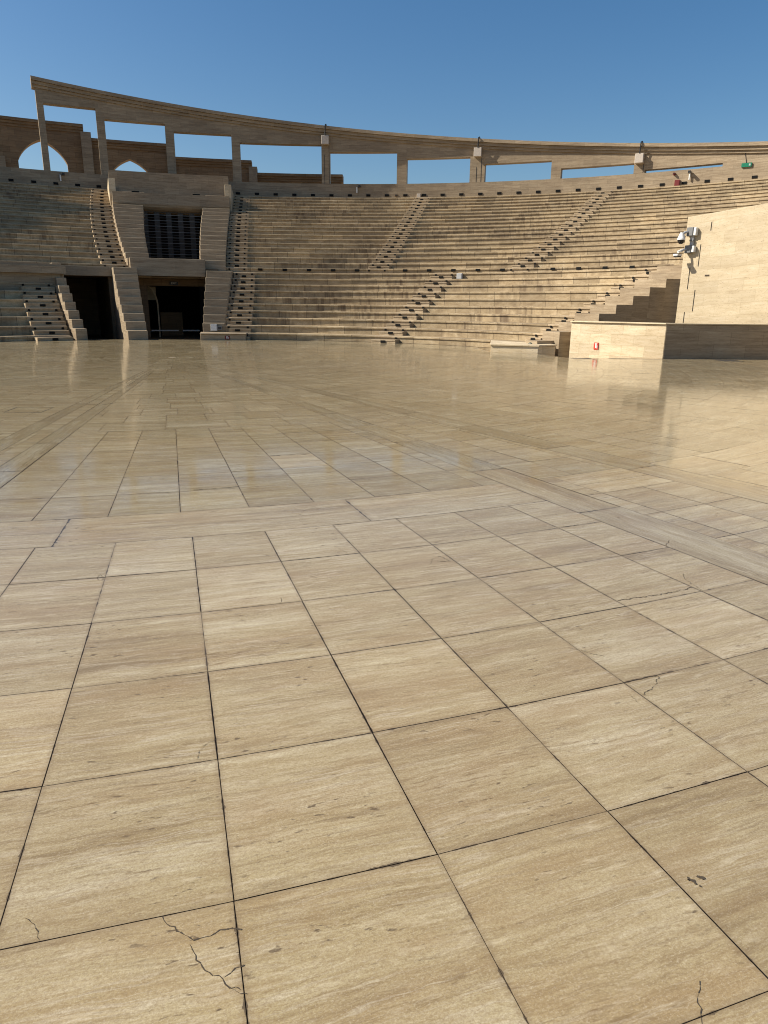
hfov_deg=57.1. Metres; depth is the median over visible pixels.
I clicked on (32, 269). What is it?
walkway
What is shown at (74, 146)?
wall
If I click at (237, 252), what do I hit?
aisle stairs
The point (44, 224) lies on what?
seating tier
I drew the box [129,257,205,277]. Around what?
lintel beam
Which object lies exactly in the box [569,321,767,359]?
podium wall
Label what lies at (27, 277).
retaining wall
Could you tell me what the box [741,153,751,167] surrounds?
exit sign
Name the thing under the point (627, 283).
aisle stairs
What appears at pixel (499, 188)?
rim wall
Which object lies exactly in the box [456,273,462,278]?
junction box
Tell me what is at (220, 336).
plinth
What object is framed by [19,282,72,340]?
aisle stairs
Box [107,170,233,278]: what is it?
wall
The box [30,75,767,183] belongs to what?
arcade
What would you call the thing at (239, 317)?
aisle stairs
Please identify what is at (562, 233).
aisle stairs
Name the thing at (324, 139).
cable box
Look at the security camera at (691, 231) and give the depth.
25.33 m
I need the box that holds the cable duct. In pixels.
[689,236,694,245]
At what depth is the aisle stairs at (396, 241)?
44.60 m
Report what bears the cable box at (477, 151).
attached to the arcade
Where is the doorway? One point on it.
(173, 312)
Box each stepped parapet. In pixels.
[54,263,87,339]
[112,267,147,339]
[203,271,232,331]
[526,270,681,357]
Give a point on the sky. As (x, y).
(597, 71)
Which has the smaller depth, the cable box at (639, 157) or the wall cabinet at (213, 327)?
the wall cabinet at (213, 327)
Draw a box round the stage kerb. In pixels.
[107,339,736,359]
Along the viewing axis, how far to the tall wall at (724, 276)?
24.74 m
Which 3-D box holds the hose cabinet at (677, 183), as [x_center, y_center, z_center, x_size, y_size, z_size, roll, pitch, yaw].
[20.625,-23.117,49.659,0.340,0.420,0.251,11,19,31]
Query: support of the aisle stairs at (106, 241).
on the walkway
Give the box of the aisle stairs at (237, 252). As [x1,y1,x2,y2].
[226,196,249,271]
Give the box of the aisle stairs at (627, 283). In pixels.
[525,267,656,341]
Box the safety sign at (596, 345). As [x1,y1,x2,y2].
[593,342,598,349]
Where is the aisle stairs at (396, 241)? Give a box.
[366,197,430,272]
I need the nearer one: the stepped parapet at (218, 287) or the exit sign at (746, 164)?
the stepped parapet at (218, 287)
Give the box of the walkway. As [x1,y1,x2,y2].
[0,264,681,279]
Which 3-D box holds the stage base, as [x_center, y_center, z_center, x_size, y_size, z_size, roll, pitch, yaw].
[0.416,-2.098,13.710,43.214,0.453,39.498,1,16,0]
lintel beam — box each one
[61,265,129,276]
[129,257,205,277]
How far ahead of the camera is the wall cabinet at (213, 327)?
32.96 m
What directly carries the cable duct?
attached to the tall wall at (724, 276)
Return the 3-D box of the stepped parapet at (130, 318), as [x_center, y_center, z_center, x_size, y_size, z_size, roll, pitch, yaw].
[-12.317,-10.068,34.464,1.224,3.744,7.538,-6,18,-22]
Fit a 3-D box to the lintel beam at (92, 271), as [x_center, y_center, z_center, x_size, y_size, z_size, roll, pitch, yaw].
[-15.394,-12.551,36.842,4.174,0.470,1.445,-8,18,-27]
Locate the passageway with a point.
(93, 299)
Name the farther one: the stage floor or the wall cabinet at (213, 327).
the wall cabinet at (213, 327)
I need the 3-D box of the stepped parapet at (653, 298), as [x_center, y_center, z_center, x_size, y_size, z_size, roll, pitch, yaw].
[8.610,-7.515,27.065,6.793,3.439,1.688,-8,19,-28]
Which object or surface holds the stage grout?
on the stage base
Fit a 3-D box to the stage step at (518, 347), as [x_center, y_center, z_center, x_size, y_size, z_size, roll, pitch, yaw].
[5.066,-6.109,27.020,2.435,0.750,3.920,1,16,0]
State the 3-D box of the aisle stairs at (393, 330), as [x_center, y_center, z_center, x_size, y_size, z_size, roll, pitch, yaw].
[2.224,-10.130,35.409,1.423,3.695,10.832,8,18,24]
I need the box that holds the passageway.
[66,277,116,339]
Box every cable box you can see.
[321,124,329,183]
[474,136,481,181]
[634,141,644,167]
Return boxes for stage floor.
[0,339,767,1023]
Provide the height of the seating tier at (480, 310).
3.695 m
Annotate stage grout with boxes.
[1,340,608,432]
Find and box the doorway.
[138,269,217,339]
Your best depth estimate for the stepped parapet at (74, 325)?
32.17 m
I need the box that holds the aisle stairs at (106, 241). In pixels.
[89,188,127,266]
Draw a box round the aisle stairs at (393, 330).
[371,273,454,343]
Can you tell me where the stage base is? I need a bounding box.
[0,358,767,1023]
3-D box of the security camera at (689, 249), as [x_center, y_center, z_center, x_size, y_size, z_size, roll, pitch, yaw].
[10.851,-9.436,25.553,0.787,0.410,0.368,1,16,0]
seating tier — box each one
[0,182,101,266]
[0,282,33,341]
[247,196,414,272]
[250,272,432,341]
[388,191,595,272]
[399,268,642,351]
[531,178,767,271]
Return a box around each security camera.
[673,245,695,256]
[677,227,698,243]
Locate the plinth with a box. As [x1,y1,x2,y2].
[200,332,247,339]
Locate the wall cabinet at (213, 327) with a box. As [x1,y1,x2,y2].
[210,324,216,330]
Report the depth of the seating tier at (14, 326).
30.86 m
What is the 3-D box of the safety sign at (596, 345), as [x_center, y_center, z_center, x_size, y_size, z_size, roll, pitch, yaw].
[7.470,-5.846,24.876,0.170,0.240,0.027,15,22,41]
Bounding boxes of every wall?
[0,115,343,183]
[0,162,767,197]
[0,261,59,292]
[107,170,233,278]
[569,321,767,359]
[675,203,767,323]
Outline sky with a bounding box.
[0,0,767,183]
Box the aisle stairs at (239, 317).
[225,272,254,339]
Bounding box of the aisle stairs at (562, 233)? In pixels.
[508,190,613,271]
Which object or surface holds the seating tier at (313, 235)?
on the seating tier at (354, 307)
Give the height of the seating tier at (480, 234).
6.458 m
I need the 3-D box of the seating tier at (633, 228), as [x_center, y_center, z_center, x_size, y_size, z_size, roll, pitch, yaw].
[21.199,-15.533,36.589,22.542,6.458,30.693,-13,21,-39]
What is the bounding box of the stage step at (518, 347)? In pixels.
[490,340,556,355]
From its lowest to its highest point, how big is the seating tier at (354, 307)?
3.695 m
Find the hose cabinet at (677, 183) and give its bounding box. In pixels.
[674,180,679,185]

